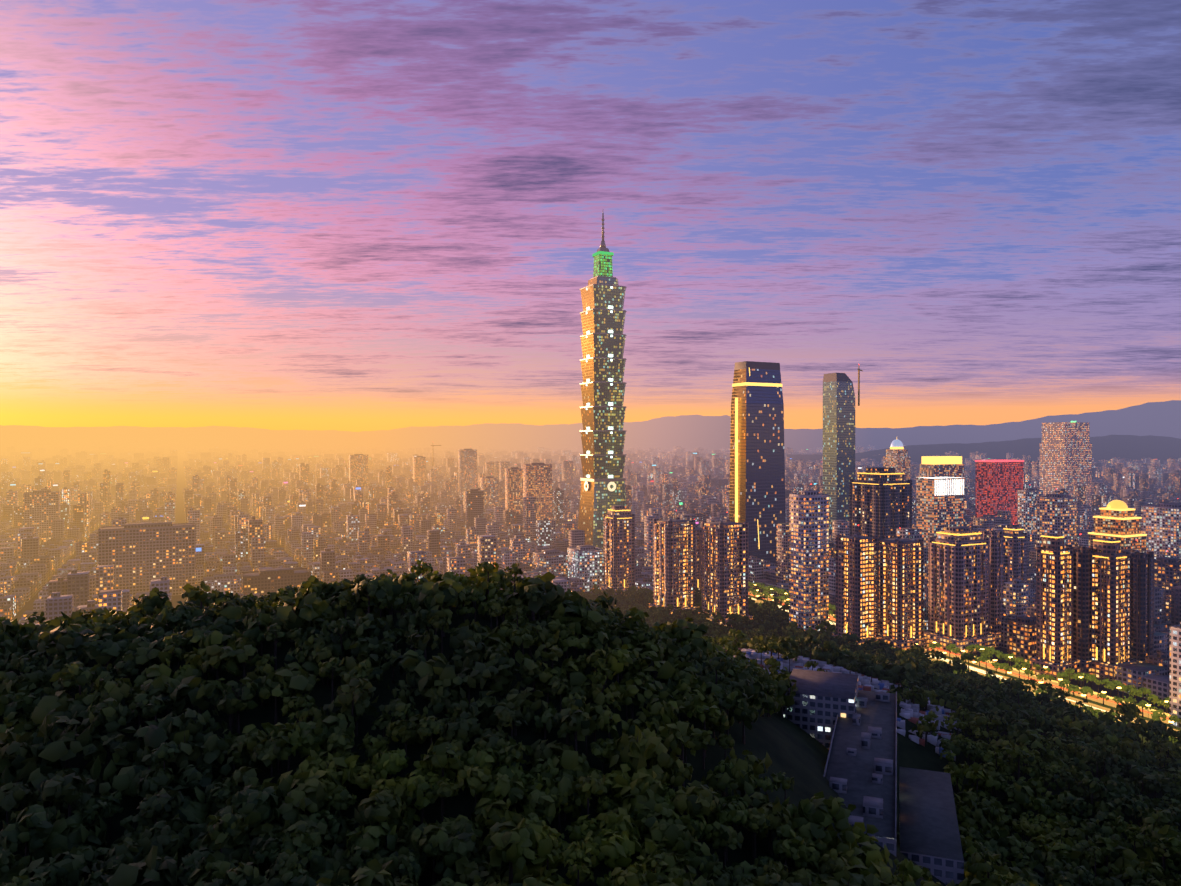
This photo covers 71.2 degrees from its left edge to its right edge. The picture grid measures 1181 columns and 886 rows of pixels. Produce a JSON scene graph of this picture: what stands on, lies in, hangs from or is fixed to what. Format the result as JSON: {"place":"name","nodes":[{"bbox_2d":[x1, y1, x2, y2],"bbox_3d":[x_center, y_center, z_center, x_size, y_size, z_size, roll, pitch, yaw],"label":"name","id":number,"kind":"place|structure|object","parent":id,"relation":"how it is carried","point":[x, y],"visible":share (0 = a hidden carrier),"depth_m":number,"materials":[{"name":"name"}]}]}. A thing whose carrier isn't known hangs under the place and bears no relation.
{"place":"outdoors","nodes":[
{"label":"outdoors","id":0,"kind":"place"},
{"bbox_2d":[11,452,1168,883],"bbox_3d":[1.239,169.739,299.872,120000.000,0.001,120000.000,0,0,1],"label":"ground sheet","id":1,"kind":"object","parent":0,"point":[181,482],"depth_m":854.53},
{"bbox_2d":[0,445,985,463],"bbox_3d":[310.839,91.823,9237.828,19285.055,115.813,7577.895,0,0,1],"label":"city","id":2,"kind":"object","parent":1,"relation":"on","point":[14,454],"visible":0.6,"depth_m":7879.14},
{"bbox_2d":[21,447,807,458],"bbox_3d":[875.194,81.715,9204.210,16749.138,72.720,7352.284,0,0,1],"label":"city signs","id":3,"kind":"object","parent":2,"relation":"attached to","point":[295,457],"visible":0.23,"depth_m":6298.99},
{"bbox_2d":[1,444,981,462],"bbox_3d":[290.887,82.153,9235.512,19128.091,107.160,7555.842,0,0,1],"label":"distant buildings","id":4,"kind":"structure","parent":2,"relation":"on","point":[168,453],"depth_m":7675.67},
{"bbox_2d":[0,467,1180,700],"bbox_3d":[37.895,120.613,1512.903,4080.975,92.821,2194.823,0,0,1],"label":"city","id":5,"kind":"object","parent":1,"relation":"on","point":[254,545],"visible":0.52,"depth_m":1258.19},
{"bbox_2d":[10,470,1123,552],"bbox_3d":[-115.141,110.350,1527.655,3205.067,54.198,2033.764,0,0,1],"label":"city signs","id":6,"kind":"object","parent":5,"relation":"attached to","point":[199,549],"visible":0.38,"depth_m":1689.83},
{"bbox_2d":[0,466,1180,659],"bbox_3d":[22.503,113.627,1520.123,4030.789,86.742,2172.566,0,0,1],"label":"city buildings","id":7,"kind":"structure","parent":5,"relation":"on","point":[1163,654],"depth_m":1254.11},
{"bbox_2d":[0,452,1180,491],"bbox_3d":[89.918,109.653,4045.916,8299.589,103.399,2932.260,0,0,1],"label":"city buildings","id":8,"kind":"structure","parent":1,"relation":"on","point":[1157,475],"depth_m":3530.11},
{"bbox_2d":[12,456,1156,472],"bbox_3d":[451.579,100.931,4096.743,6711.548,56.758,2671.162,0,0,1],"label":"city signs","id":9,"kind":"object","parent":8,"relation":"attached to","point":[426,461],"visible":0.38,"depth_m":4177.41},
{"bbox_2d":[0,452,1179,489],"bbox_3d":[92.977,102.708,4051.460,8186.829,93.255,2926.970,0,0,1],"label":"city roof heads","id":10,"kind":"object","parent":8,"relation":"on","point":[667,469],"visible":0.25,"depth_m":3593.82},
{"bbox_2d":[23,449,1180,727],"bbox_3d":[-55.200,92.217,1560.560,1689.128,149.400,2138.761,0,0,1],"label":"high-rise buildings","id":11,"kind":"structure","parent":1,"relation":"on","point":[1087,603],"depth_m":711.39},
{"bbox_2d":[49,365,1177,562],"bbox_3d":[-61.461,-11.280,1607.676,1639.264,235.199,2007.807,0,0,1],"label":"roof masts and cranes","id":12,"kind":"object","parent":11,"relation":"on","point":[897,539],"visible":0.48,"depth_m":1329.65,"materials":[{"name":"silver metal"}]},
{"bbox_2d":[606,472,1126,661],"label":"rooftop lights","id":13,"kind":"object","parent":11,"relation":"on","point":[940,532],"visible":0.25,"depth_m":670.68},
{"bbox_2d":[578,213,626,548],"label":"skyscraper","id":14,"kind":"structure","parent":1,"relation":"on","point":[603,385],"depth_m":1172.53,"materials":[{"name":"teal glass"}]},
{"bbox_2d":[729,361,785,562],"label":"skyscraper","id":15,"kind":"structure","parent":1,"relation":"on","point":[757,484],"depth_m":1063.55,"materials":[{"name":"blue glass"}]},
{"bbox_2d":[823,373,854,532],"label":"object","id":16,"kind":"structure","parent":1,"relation":"on","point":[838,432],"depth_m":1325.87,"materials":[{"name":"grey glass"}]},
{"bbox_2d":[917,477,963,546],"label":"building","id":17,"kind":"structure","parent":1,"relation":"on","point":[940,503],"depth_m":1075.09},
{"bbox_2d":[748,581,1180,743],"bbox_3d":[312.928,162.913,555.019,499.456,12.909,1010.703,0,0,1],"label":"street trees","id":18,"kind":"object","parent":1,"relation":"on","point":[1085,690],"visible":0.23,"depth_m":569.43,"materials":[{"name":"green plant"}]},
{"bbox_2d":[975,460,1023,524],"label":"high-rise building","id":19,"kind":"structure","parent":1,"relation":"on","point":[998,484],"depth_m":1463.48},
{"bbox_2d":[1040,421,1091,506],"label":"high-rise building","id":20,"kind":"structure","parent":1,"relation":"on","point":[1066,456],"depth_m":1825.69,"materials":[{"name":"grey glass"}]},
{"bbox_2d":[1088,500,1146,552],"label":"tiered-roof building","id":21,"kind":"structure","parent":1,"relation":"on","point":[1116,520],"depth_m":972.21,"materials":[{"name":"orange"}]},
{"bbox_2d":[0,606,1180,885],"bbox_3d":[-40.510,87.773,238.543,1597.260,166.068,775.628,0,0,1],"label":"hill terrain","id":22,"kind":"structure","parent":0,"point":[798,754],"depth_m":247.11,"materials":[{"name":"green plant"}]},
{"bbox_2d":[0,705,1061,885],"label":"forest","id":23,"kind":"object","parent":22,"relation":"on","point":[300,838],"visible":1,"depth_m":192.55,"materials":[{"name":"green plant"}]},
{"bbox_2d":[0,559,1180,885],"bbox_3d":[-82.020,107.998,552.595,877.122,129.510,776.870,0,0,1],"label":"forest","id":24,"kind":"object","parent":22,"relation":"on","point":[690,651],"visible":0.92,"depth_m":272.13,"materials":[{"name":"green plant"}]},
{"bbox_2d":[723,648,961,760],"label":"cemetery tombs","id":25,"kind":"object","parent":22,"relation":"on","point":[911,712],"visible":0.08,"depth_m":449.90,"materials":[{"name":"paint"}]},
{"bbox_2d":[783,669,963,884],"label":"valley building","id":26,"kind":"structure","parent":22,"relation":"on","point":[846,723],"depth_m":299.11,"materials":[{"name":"grey concrete"}]},
{"bbox_2d":[0,400,1180,451],"bbox_3d":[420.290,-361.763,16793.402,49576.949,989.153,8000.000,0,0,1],"label":"mountain range","id":27,"kind":"structure","parent":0,"point":[689,432],"depth_m":14586.85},
{"bbox_2d":[883,439,909,480],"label":"domed tower","id":28,"kind":"structure","parent":0,"point":[897,458],"depth_m":1672.41,"materials":[{"name":"beige glass"}]},
{"bbox_2d":[919,456,963,477],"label":"building","id":29,"kind":"structure","parent":0,"point":[941,466],"depth_m":1471.61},
{"bbox_2d":[748,584,1180,748],"bbox_3d":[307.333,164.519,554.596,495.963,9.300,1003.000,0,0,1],"label":"road","id":30,"kind":"structure","parent":0,"point":[1094,702],"depth_m":579.33,"materials":[{"name":"grey asphalt"}]},
{"bbox_2d":[787,435,1180,463],"bbox_3d":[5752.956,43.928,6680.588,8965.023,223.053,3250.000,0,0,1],"label":"hills","id":31,"kind":"structure","parent":0,"point":[1162,449],"depth_m":5970.10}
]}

